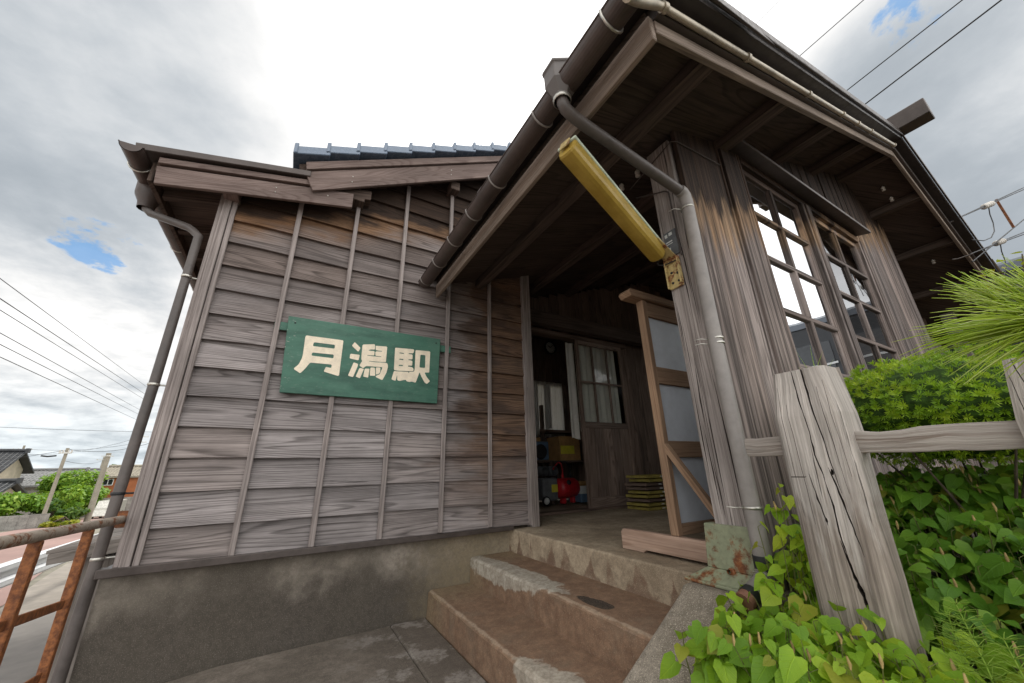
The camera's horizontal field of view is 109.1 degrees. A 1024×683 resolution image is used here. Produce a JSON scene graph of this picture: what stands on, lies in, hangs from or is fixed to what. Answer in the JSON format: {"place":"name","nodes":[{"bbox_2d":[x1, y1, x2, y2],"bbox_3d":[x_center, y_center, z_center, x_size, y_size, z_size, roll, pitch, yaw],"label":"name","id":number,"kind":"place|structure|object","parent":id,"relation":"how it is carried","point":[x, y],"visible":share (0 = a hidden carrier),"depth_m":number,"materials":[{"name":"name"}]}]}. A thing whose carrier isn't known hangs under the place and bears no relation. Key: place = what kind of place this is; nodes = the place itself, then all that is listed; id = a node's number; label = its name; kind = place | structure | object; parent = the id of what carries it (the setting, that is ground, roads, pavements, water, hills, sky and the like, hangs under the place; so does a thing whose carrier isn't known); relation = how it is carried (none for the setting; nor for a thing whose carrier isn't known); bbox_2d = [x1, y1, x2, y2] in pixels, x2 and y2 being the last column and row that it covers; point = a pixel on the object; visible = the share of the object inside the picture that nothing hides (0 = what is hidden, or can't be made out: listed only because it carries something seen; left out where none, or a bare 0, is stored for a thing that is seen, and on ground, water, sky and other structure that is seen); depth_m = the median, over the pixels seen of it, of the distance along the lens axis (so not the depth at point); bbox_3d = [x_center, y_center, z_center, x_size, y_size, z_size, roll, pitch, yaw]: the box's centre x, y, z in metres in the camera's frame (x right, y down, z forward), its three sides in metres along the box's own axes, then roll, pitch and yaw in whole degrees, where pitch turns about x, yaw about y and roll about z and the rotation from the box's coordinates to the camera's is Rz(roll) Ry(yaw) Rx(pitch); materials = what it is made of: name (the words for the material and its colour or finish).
{"place":"outdoors","nodes":[
{"label":"outdoors","id":0,"kind":"place"},
{"bbox_2d":[0,612,55,682],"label":"forecourt","id":1,"kind":"structure","parent":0,"point":[20,663],"depth_m":4.20,"materials":[{"name":"concrete"}]},
{"bbox_2d":[0,561,72,616],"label":"forecourt verge","id":2,"kind":"structure","parent":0,"point":[46,592],"depth_m":6.43,"materials":[{"name":"concrete"}]},
{"bbox_2d":[0,517,99,607],"bbox_3d":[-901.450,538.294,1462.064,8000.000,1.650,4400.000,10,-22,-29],"label":"ground","id":3,"kind":"structure","parent":0,"point":[42,575],"depth_m":8.01,"materials":[{"name":"grey concrete"}]},
{"bbox_2d":[0,478,28,513],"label":"tiled annexe","id":4,"kind":"structure","parent":3,"relation":"on","point":[10,485],"depth_m":28.03,"materials":[{"name":"black tile"}]},
{"bbox_2d":[0,448,34,478],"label":"tiled house","id":5,"kind":"structure","parent":3,"relation":"on","point":[16,467],"depth_m":33.94,"materials":[{"name":"black tile"}]},
{"bbox_2d":[0,491,47,515],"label":"hedge bush","id":6,"kind":"object","parent":3,"relation":"on","point":[14,503],"visible":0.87,"depth_m":24.93,"materials":[{"name":"green plant"}]},
{"bbox_2d":[0,513,50,530],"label":"block wall","id":7,"kind":"structure","parent":3,"relation":"on","point":[18,522],"depth_m":23.09,"materials":[{"name":"concrete"}]},
{"bbox_2d":[0,533,98,588],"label":"road marking","id":8,"kind":"object","parent":3,"relation":"on","point":[8,570],"depth_m":5.19,"materials":[{"name":"paint"}]},
{"bbox_2d":[40,448,72,513],"bbox_3d":[-30.922,9.654,24.094,1.442,5.020,0.344,10,-22,-29],"label":"utility pole","id":9,"kind":"object","parent":3,"relation":"on","point":[53,488],"visible":0.91,"depth_m":24.47,"materials":[{"name":"concrete"}]},
{"bbox_2d":[69,443,148,451],"bbox_3d":[-28.341,7.354,26.596,5.390,1.336,0.025,10,-22,-29],"label":"overhead wire","id":10,"kind":"object","parent":9,"relation":"attached to","point":[101,451],"visible":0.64,"depth_m":25.80,"materials":[{"name":"black metal"}]},
{"bbox_2d":[28,498,90,522],"bbox_3d":[-33.126,12.399,26.478,3.233,1.992,2.181,10,-22,-29],"label":"hedge bush","id":11,"kind":"object","parent":3,"relation":"on","point":[71,513],"visible":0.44,"depth_m":26.43,"materials":[{"name":"green plant"}]},
{"bbox_2d":[38,515,80,527],"bbox_3d":[-29.733,11.945,24.066,2.100,0.894,1.561,10,-22,-29],"label":"hedge bush","id":12,"kind":"object","parent":3,"relation":"on","point":[54,523],"visible":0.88,"depth_m":23.93,"materials":[{"name":"green plant"}]},
{"bbox_2d":[34,469,110,498],"bbox_3d":[-44.993,15.297,36.855,5.834,4.524,5.101,10,-22,-29],"label":"broadleaf tree","id":13,"kind":"object","parent":3,"relation":"on","point":[46,484],"visible":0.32,"depth_m":36.56,"materials":[{"name":"green plant"}]},
{"bbox_2d":[41,483,106,518],"bbox_3d":[-40.510,14.708,33.673,3.271,3.124,3.893,2,-20,-10],"label":"broadleaf tree","id":14,"kind":"object","parent":3,"relation":"on","point":[76,495],"visible":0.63,"depth_m":33.14,"materials":[{"name":"green plant"}]},
{"bbox_2d":[90,468,100,479],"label":"white house","id":15,"kind":"structure","parent":3,"relation":"on","point":[97,469],"depth_m":52.10,"materials":[{"name":"paint"}]},
{"bbox_2d":[83,453,113,521],"bbox_3d":[-32.554,11.452,28.652,0.700,5.120,0.400,10,-22,-29],"label":"utility pole","id":16,"kind":"object","parent":3,"relation":"on","point":[94,498],"visible":0.83,"depth_m":28.54,"materials":[{"name":"concrete"}]},
{"bbox_2d":[81,497,132,516],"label":"block wall","id":17,"kind":"structure","parent":3,"relation":"on","point":[128,503],"depth_m":38.83,"materials":[{"name":"concrete"}]},
{"bbox_2d":[102,464,141,497],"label":"orange building","id":18,"kind":"structure","parent":3,"relation":"on","point":[112,471],"depth_m":41.30,"materials":[{"name":"concrete"}]},
{"bbox_2d":[102,479,113,485],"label":"window","id":19,"kind":"structure","parent":18,"relation":"in","point":[109,481],"depth_m":40.46,"materials":[{"name":"white paint"}]},
{"bbox_2d":[50,0,1022,682],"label":"station building","id":20,"kind":"structure","parent":3,"relation":"on","point":[264,516],"depth_m":2.73,"materials":[{"name":"wood"}]},
{"bbox_2d":[0,511,128,682],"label":"metal railing","id":21,"kind":"object","parent":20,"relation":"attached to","point":[11,618],"visible":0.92,"depth_m":1.52,"materials":[{"name":"metal"}]},
{"bbox_2d":[273,316,450,403],"bbox_3d":[-1.193,0.180,3.053,1.428,0.607,0.039,10,-22,-29],"label":"station sign","id":22,"kind":"object","parent":20,"relation":"attached to","point":[322,358],"visible":1,"depth_m":2.99,"materials":[{"name":"green paint"}]},
{"bbox_2d":[534,384,539,435],"bbox_3d":[0.290,1.091,5.871,0.354,0.832,0.049,10,-22,-29],"label":"white curtain","id":23,"kind":"object","parent":20,"relation":"hanging from","point":[536,409],"visible":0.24,"depth_m":5.93,"materials":[{"name":"white fabric"}]},
{"bbox_2d":[537,460,554,503],"bbox_3d":[0.115,2.097,5.430,0.820,0.594,0.640,10,-22,-29],"label":"work table","id":24,"kind":"object","parent":20,"relation":"on","point":[550,464],"visible":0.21,"depth_m":5.40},
{"bbox_2d":[536,441,548,459],"bbox_3d":[0.356,1.656,5.504,0.340,0.274,0.264,10,-22,-29],"label":"loudspeaker set","id":25,"kind":"object","parent":24,"relation":"on","point":[542,450],"visible":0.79,"depth_m":5.42,"materials":[{"name":"grey plastic"}]},
{"bbox_2d":[544,385,551,429],"bbox_3d":[0.597,1.075,6.000,0.144,0.732,0.038,10,-22,-29],"label":"white curtain","id":26,"kind":"object","parent":20,"relation":"hanging from","point":[548,414],"visible":1,"depth_m":6.00,"materials":[{"name":"white fabric"}]},
{"bbox_2d":[426,551,671,682],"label":"concrete steps","id":27,"kind":"structure","parent":20,"relation":"on","point":[507,617],"depth_m":2.03,"materials":[{"name":"concrete"}]},
{"bbox_2d":[534,381,564,437],"bbox_3d":[0.222,1.151,6.310,1.674,1.012,0.041,10,-22,-29],"label":"curtain","id":28,"kind":"object","parent":20,"relation":"hanging from","point":[557,412],"visible":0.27,"depth_m":6.62,"materials":[{"name":"white fabric"}]},
{"bbox_2d":[544,341,555,354],"bbox_3d":[0.740,0.118,7.050,0.268,0.270,0.042,10,-22,-29],"label":"wall clock","id":29,"kind":"object","parent":20,"relation":"attached to","point":[550,347],"depth_m":7.05,"materials":[{"name":"black plastic"}]},
{"bbox_2d":[537,461,579,505],"bbox_3d":[0.658,2.051,5.310,0.729,0.575,0.367,10,-22,-29],"label":"air compressor","id":30,"kind":"object","parent":20,"relation":"on","point":[562,488],"visible":0.96,"depth_m":5.17,"materials":[{"name":"red metal"}]},
{"bbox_2d":[539,405,585,480],"bbox_3d":[0.849,1.772,5.903,0.950,1.484,0.600,10,-22,-29],"label":"wall shelf","id":31,"kind":"object","parent":20,"relation":"on","point":[543,432],"depth_m":6.06,"materials":[{"name":"brown wood"}]},
{"bbox_2d":[547,436,580,460],"bbox_3d":[0.815,1.699,5.767,0.400,0.355,0.332,10,-22,-29],"label":"cardboard box","id":32,"kind":"object","parent":31,"relation":"on","point":[560,448],"visible":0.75,"depth_m":5.63,"materials":[{"name":"brown cardboard"}]},
{"bbox_2d":[565,342,580,439],"bbox_3d":[0.837,0.661,5.047,0.143,1.352,0.023,7,-21,-23],"label":"white curtain","id":33,"kind":"object","parent":20,"relation":"hanging from","point":[574,415],"visible":1,"depth_m":5.03,"materials":[{"name":"fabric"}]},
{"bbox_2d":[568,481,586,502],"bbox_3d":[1.054,2.275,5.538,0.320,0.284,0.300,10,-22,-29],"label":"crate pile","id":34,"kind":"object","parent":20,"relation":"on","point":[581,496],"visible":0.38,"depth_m":5.38,"materials":[{"name":"blue plastic"}]},
{"bbox_2d":[574,340,636,508],"bbox_3d":[1.304,1.098,5.131,0.900,2.225,0.097,10,-22,-29],"label":"sliding door","id":35,"kind":"structure","parent":20,"relation":"in","point":[608,453],"depth_m":5.08,"materials":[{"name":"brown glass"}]},
{"bbox_2d":[558,135,683,289],"bbox_3d":[0.586,-0.632,1.943,0.903,0.519,0.152,14,-24,-37],"label":"porch lamp","id":36,"kind":"object","parent":20,"relation":"attached to","point":[583,166],"visible":1,"depth_m":1.92,"materials":[{"name":"yellow plastic"}]},
{"bbox_2d":[619,183,623,190],"bbox_3d":[0.843,-1.190,2.801,0.038,0.062,0.038,10,-22,-29],"label":"porcelain insulator","id":37,"kind":"object","parent":20,"relation":"attached to","point":[621,186],"visible":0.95,"depth_m":2.79,"materials":[{"name":"white ceramic"}]},
{"bbox_2d":[635,169,639,177],"bbox_3d":[0.921,-1.236,2.675,0.038,0.062,0.038,10,-22,-29],"label":"porcelain insulator","id":38,"kind":"object","parent":20,"relation":"attached to","point":[637,173],"visible":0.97,"depth_m":2.66,"materials":[{"name":"white ceramic"}]},
{"bbox_2d":[628,505,666,510],"bbox_3d":[1.802,2.092,4.611,0.580,0.034,0.342,9,-22,-26],"label":"cushion","id":39,"kind":"object","parent":20,"relation":"on","point":[653,508],"visible":0.62,"depth_m":4.46,"materials":[{"name":"fabric"}]},
{"bbox_2d":[627,501,665,506],"bbox_3d":[1.790,2.053,4.636,0.580,0.034,0.342,10,-23,-31],"label":"cushion","id":40,"kind":"object","parent":39,"relation":"on","point":[647,504],"visible":0.63,"depth_m":4.48,"materials":[{"name":"fabric"}]},
{"bbox_2d":[628,497,665,502],"bbox_3d":[1.810,2.014,4.664,0.580,0.034,0.342,11,-23,-31],"label":"cushion","id":41,"kind":"object","parent":40,"relation":"on","point":[658,499],"visible":0.59,"depth_m":4.50,"materials":[{"name":"fabric"}]},
{"bbox_2d":[626,493,664,498],"bbox_3d":[1.792,1.971,4.678,0.580,0.034,0.342,10,-22,-30],"label":"cushion","id":42,"kind":"object","parent":41,"relation":"on","point":[636,495],"visible":0.68,"depth_m":4.52,"materials":[{"name":"fabric"}]},
{"bbox_2d":[628,489,664,493],"bbox_3d":[1.831,1.925,4.687,0.580,0.034,0.342,9,-22,-28],"label":"cushion","id":43,"kind":"object","parent":42,"relation":"on","point":[647,491],"visible":0.65,"depth_m":4.53,"materials":[{"name":"fabric"}]},
{"bbox_2d":[626,485,663,489],"bbox_3d":[1.800,1.877,4.685,0.580,0.034,0.342,9,-22,-27],"label":"cushion","id":44,"kind":"object","parent":43,"relation":"on","point":[659,487],"visible":0.68,"depth_m":4.54,"materials":[{"name":"fabric"}]},
{"bbox_2d":[624,482,662,485],"bbox_3d":[1.784,1.839,4.714,0.580,0.034,0.342,11,-23,-31],"label":"cushion","id":45,"kind":"object","parent":44,"relation":"on","point":[644,484],"visible":0.69,"depth_m":4.56,"materials":[{"name":"fabric"}]},
{"bbox_2d":[629,478,662,481],"bbox_3d":[1.863,1.801,4.750,0.580,0.034,0.342,9,-22,-27],"label":"cushion","id":46,"kind":"object","parent":45,"relation":"on","point":[647,480],"visible":0.65,"depth_m":4.58,"materials":[{"name":"fabric"}]},
{"bbox_2d":[626,474,661,477],"bbox_3d":[1.821,1.754,4.749,0.580,0.034,0.342,10,-22,-29],"label":"folded frame","id":47,"kind":"object","parent":46,"relation":"on","point":[646,476],"visible":0.73,"depth_m":4.58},
{"bbox_2d":[619,288,714,562],"bbox_3d":[1.440,0.536,2.638,1.457,1.682,0.825,10,-22,-29],"label":"standing screen","id":48,"kind":"object","parent":20,"relation":"on","point":[687,497],"visible":0.47,"depth_m":2.38,"materials":[{"name":"brown wood"}]},
{"bbox_2d":[663,228,679,254],"bbox_3d":[0.956,-0.588,2.189,0.007,0.170,0.080,10,-22,-29],"label":"number plate","id":49,"kind":"object","parent":20,"relation":"attached to","point":[670,241],"visible":0.78,"depth_m":2.18,"materials":[{"name":"grey plastic"}]},
{"bbox_2d":[718,140,909,382],"bbox_3d":[2.616,-0.205,2.868,2.540,2.394,0.200,10,-22,-29],"label":"window","id":50,"kind":"structure","parent":20,"relation":"in","point":[803,308],"depth_m":2.78,"materials":[{"name":"brown wood"}]},
{"bbox_2d":[932,187,1023,240],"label":"service wire","id":51,"kind":"object","parent":20,"relation":"attached to","point":[988,205],"visible":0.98,"depth_m":4.78,"materials":[{"name":"metal"}]},
{"bbox_2d":[952,232,1023,280],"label":"service wire","id":52,"kind":"object","parent":20,"relation":"attached to","point":[1001,241],"visible":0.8,"depth_m":4.79,"materials":[{"name":"rubber"}]},
{"bbox_2d":[972,199,1023,261],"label":"service wire","id":53,"kind":"object","parent":20,"relation":"attached to","point":[1005,214],"visible":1,"depth_m":5.00,"materials":[{"name":"metal"}]},
{"bbox_2d":[947,256,1023,461],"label":"railcar","id":54,"kind":"object","parent":3,"relation":"on","point":[1016,263],"depth_m":5.92,"materials":[{"name":"black metal"}]},
{"bbox_2d":[947,340,990,356],"bbox_3d":[7.567,-0.005,6.449,0.017,1.000,1.000,10,-22,-29],"label":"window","id":55,"kind":"structure","parent":54,"relation":"in","point":[952,350],"depth_m":6.12,"materials":[{"name":"white glass"}]},
{"bbox_2d":[0,517,103,605],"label":"road","id":56,"kind":"structure","parent":0,"point":[10,554],"depth_m":12.81,"materials":[{"name":"asphalt"}]},
{"bbox_2d":[91,499,126,518],"bbox_3d":[-38.076,15.812,34.367,1.500,1.560,3.371,10,-22,-29],"label":"parked van","id":57,"kind":"object","parent":56,"relation":"on","point":[100,508],"visible":0.41,"depth_m":33.70,"materials":[{"name":"metal"}]},
{"bbox_2d":[14,467,95,515],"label":"tiled house","id":58,"kind":"structure","parent":0,"point":[28,484],"depth_m":40.52,"materials":[{"name":"grey tile"}]},
{"bbox_2d":[0,344,129,409],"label":"overhead wire","id":59,"kind":"object","parent":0,"point":[54,371],"visible":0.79,"depth_m":14.01,"materials":[{"name":"black metal"}]},
{"bbox_2d":[0,357,131,417],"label":"overhead wire","id":60,"kind":"object","parent":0,"point":[55,382],"visible":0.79,"depth_m":14.29,"materials":[{"name":"black metal"}]},
{"bbox_2d":[5,427,131,431],"bbox_3d":[-48.353,9.624,40.500,26.001,0.560,0.033,10,-22,-29],"label":"overhead wire","id":61,"kind":"object","parent":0,"point":[64,429],"visible":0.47,"depth_m":39.91,"materials":[{"name":"black metal"}]},
{"bbox_2d":[0,333,137,408],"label":"overhead wire","id":62,"kind":"object","parent":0,"point":[57,364],"visible":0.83,"depth_m":14.48,"materials":[{"name":"black metal"}]},
{"bbox_2d":[0,310,139,396],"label":"overhead wire","id":63,"kind":"object","parent":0,"point":[58,346],"visible":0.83,"depth_m":14.70,"materials":[{"name":"black metal"}]},
{"bbox_2d":[0,298,142,392],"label":"overhead wire","id":64,"kind":"object","parent":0,"point":[57,336],"visible":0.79,"depth_m":14.57,"materials":[{"name":"black metal"}]},
{"bbox_2d":[0,278,143,384],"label":"overhead wire","id":65,"kind":"object","parent":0,"point":[59,322],"visible":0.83,"depth_m":14.94,"materials":[{"name":"black metal"}]},
{"bbox_2d":[46,528,123,682],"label":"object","id":66,"kind":"object","parent":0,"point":[64,553],"visible":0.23,"depth_m":3.43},
{"bbox_2d":[167,618,486,682],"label":"entrance path","id":67,"kind":"structure","parent":0,"point":[422,650],"depth_m":2.14,"materials":[{"name":"concrete"}]},
{"bbox_2d":[623,582,816,682],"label":"cheek wall","id":68,"kind":"structure","parent":67,"relation":"on","point":[695,601],"depth_m":1.47,"materials":[{"name":"concrete"}]},
{"bbox_2d":[0,0,1023,467],"label":"sky","id":69,"kind":"structure","parent":0,"point":[249,80],"materials":[{"name":"white"}]},
{"bbox_2d":[800,0,863,55],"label":"overhead wire","id":70,"kind":"object","parent":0,"point":[832,27],"depth_m":5.34,"materials":[{"name":"black metal"}]},
{"bbox_2d":[847,0,962,90],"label":"overhead wire","id":71,"kind":"object","parent":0,"point":[905,44],"visible":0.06,"depth_m":5.57,"materials":[{"name":"black metal"}]},
{"bbox_2d":[865,0,1001,103],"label":"overhead wire","id":72,"kind":"object","parent":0,"point":[991,7],"visible":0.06,"depth_m":5.66,"materials":[{"name":"black metal"}]},
{"bbox_2d":[925,533,1022,672],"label":"garden soil","id":73,"kind":"structure","parent":0,"point":[933,573],"depth_m":1.62,"materials":[{"name":"brown soil"}]},
{"bbox_2d":[750,483,816,621],"bbox_3d":[1.107,0.903,1.392,0.310,0.683,0.308,-17,-25,38],"label":"heartleaf ground cover","id":74,"kind":"object","parent":73,"relation":"on","point":[786,559],"visible":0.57,"depth_m":1.39,"materials":[{"name":"green plant"}]},
{"bbox_2d":[659,578,1023,682],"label":"heartleaf ground cover","id":75,"kind":"object","parent":73,"relation":"on","point":[769,641],"visible":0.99,"depth_m":1.04,"materials":[{"name":"green plant"}]},
{"bbox_2d":[929,609,1000,682],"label":"horsetail","id":76,"kind":"object","parent":75,"relation":"on","point":[959,649],"visible":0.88,"depth_m":0.86},
{"bbox_2d":[941,596,1021,682],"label":"horsetail","id":77,"kind":"object","parent":75,"relation":"on","point":[991,678],"visible":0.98,"depth_m":0.83},
{"bbox_2d":[983,630,1023,682],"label":"horsetail","id":78,"kind":"object","parent":75,"relation":"on","point":[1013,658],"visible":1,"depth_m":0.77},
{"bbox_2d":[744,357,1023,678],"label":"wooden fence","id":79,"kind":"object","parent":73,"relation":"on","point":[824,444],"visible":0.97,"depth_m":1.17,"materials":[{"name":"grey wood"}]},
{"bbox_2d":[773,460,1023,682],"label":"heartleaf ground cover","id":80,"kind":"object","parent":73,"relation":"on","point":[936,523],"visible":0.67,"depth_m":1.25,"materials":[{"name":"green plant"}]},
{"bbox_2d":[843,340,1023,550],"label":"clipped shrub","id":81,"kind":"object","parent":73,"relation":"on","point":[924,392],"visible":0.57,"depth_m":1.38,"materials":[{"name":"green plant"}]},
{"bbox_2d":[894,254,1023,384],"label":"pine tree","id":82,"kind":"object","parent":73,"relation":"on","point":[1006,322],"visible":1,"depth_m":0.81,"materials":[{"name":"green plant"}]},
{"bbox_2d":[977,251,1023,348],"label":"sapling","id":83,"kind":"object","parent":73,"relation":"on","point":[998,268],"visible":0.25,"depth_m":1.55,"materials":[{"name":"green plant"}]}
]}

